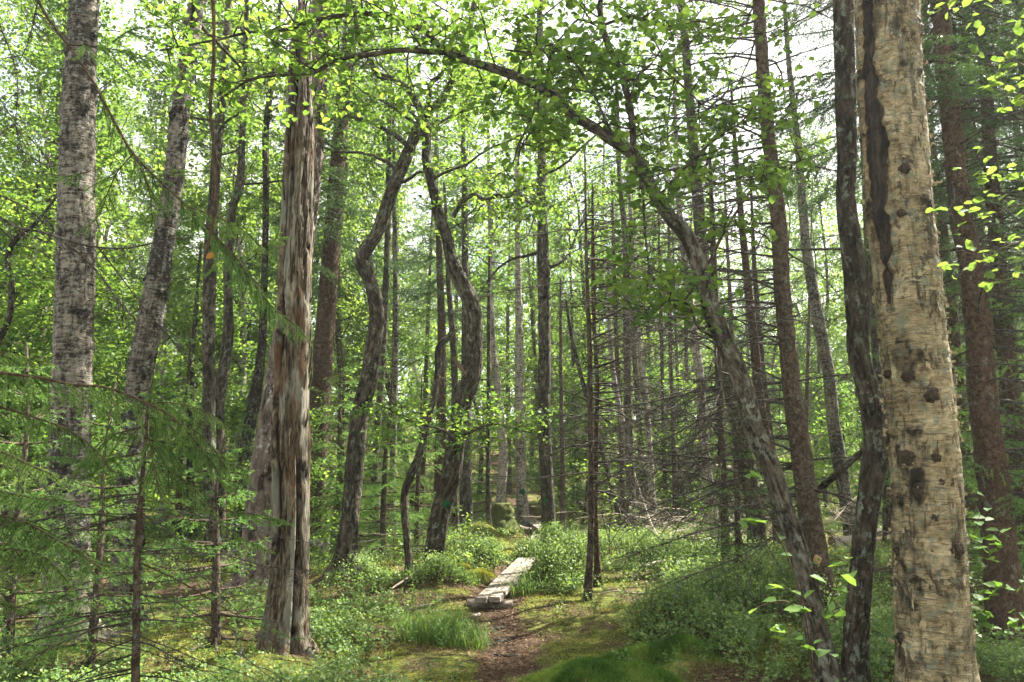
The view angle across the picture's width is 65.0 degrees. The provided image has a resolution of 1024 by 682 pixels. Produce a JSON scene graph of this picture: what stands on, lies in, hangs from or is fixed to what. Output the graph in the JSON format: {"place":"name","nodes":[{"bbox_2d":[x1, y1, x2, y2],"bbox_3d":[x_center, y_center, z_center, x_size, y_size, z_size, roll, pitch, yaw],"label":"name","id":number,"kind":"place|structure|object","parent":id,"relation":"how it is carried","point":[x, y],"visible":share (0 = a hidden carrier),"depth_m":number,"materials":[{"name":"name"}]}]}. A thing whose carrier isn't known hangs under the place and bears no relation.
{"place":"outdoors","nodes":[
{"label":"outdoors","id":0,"kind":"place"},
{"bbox_2d":[0,0,1022,422],"label":"sky","id":1,"kind":"structure","parent":0,"point":[127,5],"materials":[{"name":"white"}]},
{"bbox_2d":[0,416,1023,681],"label":"ground","id":2,"kind":"structure","parent":0,"point":[592,622],"depth_m":7.56,"materials":[{"name":"plant"}]},
{"bbox_2d":[0,0,57,406],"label":"broadleaf tree","id":3,"kind":"object","parent":2,"relation":"on","point":[5,47],"visible":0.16,"depth_m":17.78,"materials":[{"name":"plant"}]},
{"bbox_2d":[0,216,113,549],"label":"leafy bush","id":4,"kind":"object","parent":2,"relation":"on","point":[30,328],"visible":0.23,"depth_m":12.75,"materials":[{"name":"green plant"}]},
{"bbox_2d":[0,0,138,513],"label":"broadleaf tree","id":5,"kind":"object","parent":2,"relation":"on","point":[19,76],"visible":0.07,"depth_m":23.50,"materials":[{"name":"plant"}]},
{"bbox_2d":[0,111,142,344],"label":"alder tree","id":6,"kind":"object","parent":2,"relation":"on","point":[9,279],"visible":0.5,"depth_m":9.26,"materials":[{"name":"green plant"}]},
{"bbox_2d":[0,342,147,679],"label":"spruce sapling","id":7,"kind":"object","parent":2,"relation":"on","point":[7,626],"visible":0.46,"depth_m":6.03,"materials":[{"name":"green plant"}]},
{"bbox_2d":[0,0,166,488],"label":"broadleaf tree","id":8,"kind":"object","parent":2,"relation":"on","point":[58,6],"visible":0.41,"depth_m":13.46,"materials":[{"name":"plant"}]},
{"bbox_2d":[0,340,167,581],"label":"leafy bush","id":9,"kind":"object","parent":2,"relation":"on","point":[102,361],"visible":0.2,"depth_m":10.42,"materials":[{"name":"green plant"}]},
{"bbox_2d":[0,0,171,536],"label":"broadleaf tree","id":10,"kind":"object","parent":2,"relation":"on","point":[112,98],"visible":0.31,"depth_m":14.85,"materials":[{"name":"plant"}]},
{"bbox_2d":[3,382,190,681],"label":"spruce sapling","id":11,"kind":"object","parent":2,"relation":"on","point":[92,639],"visible":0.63,"depth_m":6.26,"materials":[{"name":"green plant"}]},
{"bbox_2d":[24,63,184,422],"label":"broadleaf tree","id":12,"kind":"object","parent":2,"relation":"on","point":[131,127],"visible":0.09,"depth_m":25.53,"materials":[{"name":"plant"}]},
{"bbox_2d":[40,253,189,547],"bbox_3d":[-6.824,1.205,13.916,3.589,5.435,2.430,-4,-9,24],"label":"leafy bush","id":13,"kind":"object","parent":2,"relation":"on","point":[124,336],"visible":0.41,"depth_m":13.73,"materials":[{"name":"green plant"}]},
{"bbox_2d":[14,0,261,518],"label":"broadleaf tree","id":14,"kind":"object","parent":2,"relation":"on","point":[188,196],"visible":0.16,"depth_m":18.26,"materials":[{"name":"plant"}]},
{"bbox_2d":[28,0,276,643],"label":"birch tree","id":15,"kind":"object","parent":2,"relation":"on","point":[72,354],"visible":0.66,"depth_m":7.65,"materials":[{"name":"grey plant"}]},
{"bbox_2d":[0,0,311,615],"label":"spruce tree","id":16,"kind":"object","parent":2,"relation":"on","point":[43,535],"visible":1,"depth_m":3.46,"materials":[{"name":"green plant"}]},
{"bbox_2d":[103,54,226,498],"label":"broadleaf tree","id":17,"kind":"object","parent":2,"relation":"on","point":[147,124],"visible":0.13,"depth_m":27.83,"materials":[{"name":"plant"}]},
{"bbox_2d":[61,0,284,563],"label":"alder tree","id":18,"kind":"object","parent":2,"relation":"on","point":[208,337],"visible":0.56,"depth_m":12.44,"materials":[{"name":"green plant"}]},
{"bbox_2d":[91,228,270,541],"bbox_3d":[-6.626,1.020,16.720,4.201,6.641,2.564,1,-8,-8],"label":"leafy bush","id":19,"kind":"object","parent":2,"relation":"on","point":[190,261],"visible":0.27,"depth_m":16.57,"materials":[{"name":"green plant"}]},
{"bbox_2d":[0,376,375,681],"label":"spruce sapling","id":20,"kind":"object","parent":2,"relation":"on","point":[136,620],"visible":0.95,"depth_m":3.47,"materials":[{"name":"green plant"}]},
{"bbox_2d":[145,327,234,548],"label":"spruce sapling","id":21,"kind":"object","parent":2,"relation":"on","point":[178,499],"visible":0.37,"depth_m":15.31,"materials":[{"name":"green plant"}]},
{"bbox_2d":[186,243,202,538],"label":"alder tree","id":22,"kind":"object","parent":2,"relation":"on","point":[191,374],"visible":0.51,"depth_m":16.00,"materials":[{"name":"brown plant"}]},
{"bbox_2d":[141,430,271,661],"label":"spruce sapling","id":23,"kind":"object","parent":2,"relation":"on","point":[216,637],"visible":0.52,"depth_m":6.96,"materials":[{"name":"green plant"}]},
{"bbox_2d":[109,25,315,510],"bbox_3d":[-7.470,-2.153,20.771,5.378,13.422,4.946,3,-11,-24],"label":"broadleaf tree","id":24,"kind":"object","parent":2,"relation":"on","point":[181,248],"visible":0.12,"depth_m":20.54,"materials":[{"name":"plant"}]},
{"bbox_2d":[101,0,335,627],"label":"birch tree","id":25,"kind":"object","parent":2,"relation":"on","point":[153,299],"visible":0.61,"depth_m":8.47,"materials":[{"name":"grey plant"}]},
{"bbox_2d":[123,0,390,510],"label":"broadleaf tree","id":26,"kind":"object","parent":2,"relation":"on","point":[243,222],"visible":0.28,"depth_m":18.09,"materials":[{"name":"plant"}]},
{"bbox_2d":[150,0,370,557],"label":"alder tree","id":27,"kind":"object","parent":2,"relation":"on","point":[222,375],"visible":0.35,"depth_m":13.82,"materials":[{"name":"green plant"}]},
{"bbox_2d":[173,0,369,556],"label":"alder tree","id":28,"kind":"object","parent":2,"relation":"on","point":[254,402],"visible":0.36,"depth_m":14.33,"materials":[{"name":"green plant"}]},
{"bbox_2d":[221,0,330,591],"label":"pine tree","id":29,"kind":"object","parent":2,"relation":"on","point":[260,476],"visible":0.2,"depth_m":10.10,"materials":[{"name":"brown plant"}]},
{"bbox_2d":[226,397,345,570],"bbox_3d":[-3.192,2.053,11.617,1.809,2.735,1.986,2,-8,-15],"label":"leafy bush","id":30,"kind":"object","parent":2,"relation":"on","point":[326,463],"visible":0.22,"depth_m":11.66,"materials":[{"name":"green plant"}]},
{"bbox_2d":[256,0,318,654],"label":"dead tree","id":31,"kind":"object","parent":2,"relation":"on","point":[291,441],"visible":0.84,"depth_m":6.80,"materials":[{"name":"wood"}]},
{"bbox_2d":[198,0,440,557],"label":"spruce tree","id":32,"kind":"object","parent":2,"relation":"on","point":[328,293],"visible":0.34,"depth_m":14.20,"materials":[{"name":"green plant"}]},
{"bbox_2d":[267,0,434,512],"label":"broadleaf tree","id":33,"kind":"object","parent":2,"relation":"on","point":[360,343],"visible":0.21,"depth_m":20.12,"materials":[{"name":"plant"}]},
{"bbox_2d":[286,652,430,681],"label":"bilberry bush","id":34,"kind":"object","parent":2,"relation":"on","point":[327,678],"visible":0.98,"depth_m":5.09,"materials":[{"name":"green plant"}]},
{"bbox_2d":[310,338,413,557],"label":"spruce sapling","id":35,"kind":"object","parent":2,"relation":"on","point":[340,432],"visible":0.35,"depth_m":13.43,"materials":[{"name":"green plant"}]},
{"bbox_2d":[321,546,410,593],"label":"bilberry bush","id":36,"kind":"object","parent":2,"relation":"on","point":[368,572],"visible":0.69,"depth_m":9.86,"materials":[{"name":"green plant"}]},
{"bbox_2d":[315,342,431,566],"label":"spruce sapling","id":37,"kind":"object","parent":2,"relation":"on","point":[381,543],"visible":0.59,"depth_m":12.60,"materials":[{"name":"green plant"}]},
{"bbox_2d":[313,26,439,477],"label":"broadleaf tree","id":38,"kind":"object","parent":2,"relation":"on","point":[404,315],"visible":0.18,"depth_m":30.20,"materials":[{"name":"plant"}]},
{"bbox_2d":[273,0,490,546],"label":"alder tree","id":39,"kind":"object","parent":2,"relation":"on","point":[385,288],"visible":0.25,"depth_m":14.68,"materials":[{"name":"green plant"}]},
{"bbox_2d":[386,87,398,539],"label":"spruce tree","id":40,"kind":"object","parent":2,"relation":"on","point":[395,335],"visible":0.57,"depth_m":16.12,"materials":[{"name":"grey wood"}]},
{"bbox_2d":[309,40,483,509],"bbox_3d":[-3.820,-2.134,22.649,5.378,14.161,4.946,2,-12,-30],"label":"broadleaf tree","id":41,"kind":"object","parent":2,"relation":"on","point":[404,338],"visible":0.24,"depth_m":22.19,"materials":[{"name":"plant"}]},
{"bbox_2d":[212,0,596,581],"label":"alder tree","id":42,"kind":"object","parent":2,"relation":"on","point":[347,538],"visible":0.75,"depth_m":10.54,"materials":[{"name":"green plant"}]},
{"bbox_2d":[362,372,475,557],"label":"spruce sapling","id":43,"kind":"object","parent":2,"relation":"on","point":[417,492],"visible":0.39,"depth_m":13.18,"materials":[{"name":"green plant"}]},
{"bbox_2d":[400,327,455,573],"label":"alder tree","id":44,"kind":"object","parent":2,"relation":"on","point":[417,459],"visible":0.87,"depth_m":10.74,"materials":[{"name":"brown plant"}]},
{"bbox_2d":[282,0,586,564],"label":"alder tree","id":45,"kind":"object","parent":2,"relation":"on","point":[459,431],"visible":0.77,"depth_m":10.61,"materials":[{"name":"green plant"}]},
{"bbox_2d":[378,603,493,645],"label":"grass tuft","id":46,"kind":"object","parent":2,"relation":"on","point":[423,634],"visible":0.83,"depth_m":7.07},
{"bbox_2d":[393,547,479,585],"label":"bilberry bush","id":47,"kind":"object","parent":2,"relation":"on","point":[436,567],"visible":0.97,"depth_m":9.83,"materials":[{"name":"green plant"}]},
{"bbox_2d":[389,71,485,503],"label":"spruce tree","id":48,"kind":"object","parent":2,"relation":"on","point":[442,314],"visible":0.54,"depth_m":19.18,"materials":[{"name":"green plant"}]},
{"bbox_2d":[443,182,460,543],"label":"alder tree","id":49,"kind":"object","parent":2,"relation":"on","point":[454,367],"visible":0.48,"depth_m":14.08,"materials":[{"name":"brown plant"}]},
{"bbox_2d":[377,0,531,527],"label":"alder tree","id":50,"kind":"object","parent":2,"relation":"on","point":[465,492],"visible":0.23,"depth_m":16.95,"materials":[{"name":"green plant"}]},
{"bbox_2d":[401,80,514,416],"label":"broadleaf tree","id":51,"kind":"object","parent":2,"relation":"on","point":[456,297],"visible":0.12,"depth_m":33.13,"materials":[{"name":"plant"}]},
{"bbox_2d":[418,524,512,570],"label":"bilberry bush","id":52,"kind":"object","parent":2,"relation":"on","point":[484,546],"visible":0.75,"depth_m":11.53,"materials":[{"name":"green plant"}]},
{"bbox_2d":[406,151,537,500],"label":"broadleaf tree","id":53,"kind":"object","parent":2,"relation":"on","point":[481,451],"visible":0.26,"depth_m":23.69,"materials":[{"name":"plant"}]},
{"bbox_2d":[134,0,844,681],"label":"alder tree","id":54,"kind":"object","parent":2,"relation":"on","point":[598,60],"visible":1,"depth_m":5.71,"materials":[{"name":"green plant"}]},
{"bbox_2d":[426,242,561,525],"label":"spruce tree","id":55,"kind":"object","parent":2,"relation":"on","point":[487,431],"visible":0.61,"depth_m":15.53,"materials":[{"name":"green plant"}]},
{"bbox_2d":[428,0,570,502],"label":"birch tree","id":56,"kind":"object","parent":2,"relation":"on","point":[501,487],"visible":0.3,"depth_m":18.07,"materials":[{"name":"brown plant"}]},
{"bbox_2d":[467,557,536,608],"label":"boardwalk","id":57,"kind":"structure","parent":2,"relation":"on","point":[490,595],"depth_m":9.19,"materials":[{"name":"grey wood"}]},
{"bbox_2d":[456,3,559,527],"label":"birch tree","id":58,"kind":"object","parent":2,"relation":"on","point":[522,508],"visible":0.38,"depth_m":18.52,"materials":[{"name":"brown plant"}]},
{"bbox_2d":[0,427,1023,681],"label":"bilberry cover","id":59,"kind":"object","parent":2,"relation":"on","point":[882,619],"visible":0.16,"depth_m":6.64,"materials":[{"name":"green plant"}]},
{"bbox_2d":[0,180,1023,419],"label":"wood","id":60,"kind":"object","parent":2,"relation":"on","point":[401,384],"visible":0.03,"depth_m":57.83,"materials":[{"name":"plant"}]},
{"bbox_2d":[0,544,1023,681],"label":"bilberry stems","id":61,"kind":"object","parent":2,"relation":"on","point":[718,649],"visible":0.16,"depth_m":6.34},
{"bbox_2d":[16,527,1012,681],"bbox_3d":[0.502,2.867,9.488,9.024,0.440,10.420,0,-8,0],"label":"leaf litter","id":62,"kind":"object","parent":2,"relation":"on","point":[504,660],"visible":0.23,"depth_m":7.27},
{"bbox_2d":[477,124,580,462],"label":"broadleaf tree","id":63,"kind":"object","parent":2,"relation":"on","point":[513,341],"visible":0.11,"depth_m":33.44,"materials":[{"name":"plant"}]},
{"bbox_2d":[399,0,675,533],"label":"alder tree","id":64,"kind":"object","parent":2,"relation":"on","point":[546,488],"visible":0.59,"depth_m":13.90,"materials":[{"name":"green plant"}]},
{"bbox_2d":[473,65,635,501],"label":"broadleaf tree","id":65,"kind":"object","parent":2,"relation":"on","point":[506,342],"visible":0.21,"depth_m":24.15,"materials":[{"name":"plant"}]},
{"bbox_2d":[500,278,609,530],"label":"spruce tree","id":66,"kind":"object","parent":2,"relation":"on","point":[562,471],"visible":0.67,"depth_m":17.91,"materials":[{"name":"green plant"}]},
{"bbox_2d":[512,524,603,595],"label":"bilberry bush","id":67,"kind":"object","parent":2,"relation":"on","point":[548,563],"visible":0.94,"depth_m":9.81,"materials":[{"name":"green plant"}]},
{"bbox_2d":[93,521,1023,681],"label":"feather moss","id":68,"kind":"object","parent":2,"relation":"on","point":[430,647],"visible":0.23,"depth_m":6.93,"materials":[{"name":"plant"}]},
{"bbox_2d":[511,359,640,524],"bbox_3d":[1.871,2.446,19.127,2.844,4.124,3.122,-7,-11,40],"label":"leafy bush","id":69,"kind":"object","parent":2,"relation":"on","point":[585,452],"visible":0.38,"depth_m":19.16,"materials":[{"name":"green plant"}]},
{"bbox_2d":[477,143,704,600],"bbox_3d":[1.030,0.276,9.217,2.654,5.519,3.082,-6,-10,36],"label":"spruce tree","id":70,"kind":"object","parent":2,"relation":"on","point":[588,582],"visible":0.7,"depth_m":9.41,"materials":[{"name":"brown plant"}]},
{"bbox_2d":[496,655,689,681],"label":"moss cushion","id":71,"kind":"object","parent":2,"relation":"on","point":[569,671],"visible":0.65,"depth_m":5.60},
{"bbox_2d":[497,75,691,512],"bbox_3d":[1.921,-1.344,21.199,4.452,11.983,4.840,-8,-13,39],"label":"broadleaf tree","id":72,"kind":"object","parent":2,"relation":"on","point":[583,349],"visible":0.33,"depth_m":20.93,"materials":[{"name":"plant"}]},
{"bbox_2d":[166,513,1023,681],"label":"grass","id":73,"kind":"structure","parent":2,"relation":"on","point":[398,556],"depth_m":8.20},
{"bbox_2d":[501,182,715,586],"bbox_3d":[1.170,0.537,10.344,2.646,5.279,2.157,0,-8,0],"label":"spruce tree","id":74,"kind":"object","parent":2,"relation":"on","point":[597,569],"visible":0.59,"depth_m":10.11,"materials":[{"name":"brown plant"}]},
{"bbox_2d":[521,20,709,532],"bbox_3d":[2.040,-1.317,15.580,3.794,10.533,3.504,0,-8,0],"label":"alder tree","id":75,"kind":"object","parent":2,"relation":"on","point":[628,433],"visible":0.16,"depth_m":15.73,"materials":[{"name":"green plant"}]},
{"bbox_2d":[578,524,692,571],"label":"bilberry bush","id":76,"kind":"object","parent":2,"relation":"on","point":[629,540],"visible":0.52,"depth_m":12.21,"materials":[{"name":"green plant"}]},
{"bbox_2d":[588,657,688,681],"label":"moss cushion","id":77,"kind":"object","parent":2,"relation":"on","point":[636,670],"visible":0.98,"depth_m":5.20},
{"bbox_2d":[599,81,701,498],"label":"broadleaf tree","id":78,"kind":"object","parent":2,"relation":"on","point":[659,115],"visible":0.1,"depth_m":25.51,"materials":[{"name":"plant"}]},
{"bbox_2d":[590,630,735,668],"bbox_3d":[1.115,2.399,6.171,1.289,0.352,0.916,0,-8,0],"label":"moss cushion","id":79,"kind":"object","parent":2,"relation":"on","point":[651,651],"visible":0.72,"depth_m":6.06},
{"bbox_2d":[622,366,733,525],"bbox_3d":[3.804,2.570,19.006,2.854,3.913,3.116,-8,-11,43],"label":"leafy bush","id":80,"kind":"object","parent":2,"relation":"on","point":[667,448],"visible":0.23,"depth_m":18.79,"materials":[{"name":"green plant"}]},
{"bbox_2d":[607,0,776,555],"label":"alder tree","id":81,"kind":"object","parent":2,"relation":"on","point":[762,531],"visible":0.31,"depth_m":12.55,"materials":[{"name":"green plant"}]},
{"bbox_2d":[609,552,793,645],"bbox_3d":[1.643,2.225,6.926,1.447,0.752,1.448,5,-10,-33],"label":"bilberry bush","id":82,"kind":"object","parent":2,"relation":"on","point":[644,618],"visible":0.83,"depth_m":6.84,"materials":[{"name":"green plant"}]},
{"bbox_2d":[513,147,892,603],"bbox_3d":[2.241,0.510,9.520,4.490,5.943,3.623,0,-8,0],"label":"spruce tree","id":83,"kind":"object","parent":2,"relation":"on","point":[717,361],"visible":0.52,"depth_m":9.28,"materials":[{"name":"green plant"}]},
{"bbox_2d":[673,421,781,595],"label":"spruce sapling","id":84,"kind":"object","parent":2,"relation":"on","point":[738,473],"visible":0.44,"depth_m":8.39,"materials":[{"name":"green plant"}]},
{"bbox_2d":[648,81,850,557],"bbox_3d":[3.937,-0.461,13.085,3.634,8.018,3.235,0,-8,0],"label":"spruce tree","id":85,"kind":"object","parent":2,"relation":"on","point":[755,352],"visible":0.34,"depth_m":12.92,"materials":[{"name":"green plant"}]},
{"bbox_2d":[681,175,832,507],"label":"spruce tree","id":86,"kind":"object","parent":2,"relation":"on","point":[756,291],"visible":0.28,"depth_m":14.11,"materials":[{"name":"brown plant"}]},
{"bbox_2d":[679,538,846,631],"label":"bilberry bush","id":87,"kind":"object","parent":2,"relation":"on","point":[790,585],"visible":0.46,"depth_m":7.13,"materials":[{"name":"green plant"}]},
{"bbox_2d":[694,153,840,437],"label":"broadleaf tree","id":88,"kind":"object","parent":2,"relation":"on","point":[766,296],"visible":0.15,"depth_m":29.62,"materials":[{"name":"plant"}]},
{"bbox_2d":[519,0,1023,622],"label":"spruce tree","id":89,"kind":"object","parent":2,"relation":"on","point":[805,488],"visible":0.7,"depth_m":7.58,"materials":[{"name":"green plant"}]},
{"bbox_2d":[731,465,863,681],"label":"alder sapling","id":90,"kind":"object","parent":2,"relation":"on","point":[796,609],"visible":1,"depth_m":3.54,"materials":[{"name":"green plant"}]},
{"bbox_2d":[754,306,856,501],"bbox_3d":[8.477,1.874,23.573,4.145,6.099,2.564,4,-9,-28],"label":"leafy bush","id":91,"kind":"object","parent":2,"relation":"on","point":[813,364],"visible":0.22,"depth_m":23.58,"materials":[{"name":"green plant"}]},
{"bbox_2d":[763,115,855,468],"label":"broadleaf tree","id":92,"kind":"object","parent":2,"relation":"on","point":[831,254],"visible":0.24,"depth_m":28.95,"materials":[{"name":"plant"}]},
{"bbox_2d":[782,0,854,535],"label":"birch tree","id":93,"kind":"object","parent":2,"relation":"on","point":[836,444],"visible":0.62,"depth_m":15.02,"materials":[{"name":"grey plant"}]},
{"bbox_2d":[783,363,880,526],"bbox_3d":[7.600,2.490,18.597,2.839,4.017,2.585,-1,-8,5],"label":"leafy bush","id":94,"kind":"object","parent":2,"relation":"on","point":[842,397],"visible":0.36,"depth_m":18.60,"materials":[{"name":"green plant"}]},
{"bbox_2d":[690,0,1023,640],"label":"spruce tree","id":95,"kind":"object","parent":2,"relation":"on","point":[990,450],"visible":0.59,"depth_m":7.66,"materials":[{"name":"brown plant"}]},
{"bbox_2d":[833,0,886,681],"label":"alder tree","id":96,"kind":"object","parent":2,"relation":"on","point":[855,662],"visible":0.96,"depth_m":5.49,"materials":[{"name":"brown plant"}]},
{"bbox_2d":[860,143,891,548],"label":"alder tree","id":97,"kind":"object","parent":2,"relation":"on","point":[876,364],"visible":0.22,"depth_m":14.07,"materials":[{"name":"brown plant"}]},
{"bbox_2d":[788,0,1023,590],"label":"spruce tree","id":98,"kind":"object","parent":2,"relation":"on","point":[1007,340],"visible":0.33,"depth_m":9.10,"materials":[{"name":"brown plant"}]},
{"bbox_2d":[851,0,980,681],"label":"birch tree","id":99,"kind":"object","parent":2,"relation":"on","point":[935,635],"visible":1,"depth_m":4.90,"materials":[{"name":"beige plant"}]},
{"bbox_2d":[856,1,1007,580],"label":"spruce tree","id":100,"kind":"object","parent":2,"relation":"on","point":[953,320],"visible":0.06,"depth_m":11.09,"materials":[{"name":"brown plant"}]},
{"bbox_2d":[850,268,1023,610],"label":"spruce sapling","id":101,"kind":"object","parent":2,"relation":"on","point":[963,436],"visible":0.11,"depth_m":9.18,"materials":[{"name":"green plant"}]},
{"bbox_2d":[921,0,1023,525],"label":"spruce tree","id":102,"kind":"object","parent":2,"relation":"on","point":[1016,184],"visible":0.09,"depth_m":10.12,"materials":[{"name":"green plant"}]},
{"bbox_2d":[925,0,1023,291],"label":"alder sapling","id":103,"kind":"object","parent":2,"relation":"on","point":[969,245],"visible":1,"depth_m":4.85,"materials":[{"name":"green plant"}]},
{"bbox_2d":[953,197,1023,622],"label":"spruce sapling","id":104,"kind":"object","parent":2,"relation":"on","point":[1019,500],"visible":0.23,"depth_m":7.92,"materials":[{"name":"green plant"}]},
{"bbox_2d":[968,491,1023,650],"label":"alder sapling","id":105,"kind":"object","parent":2,"relation":"on","point":[1013,623],"visible":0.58,"depth_m":5.00,"materials":[{"name":"green plant"}]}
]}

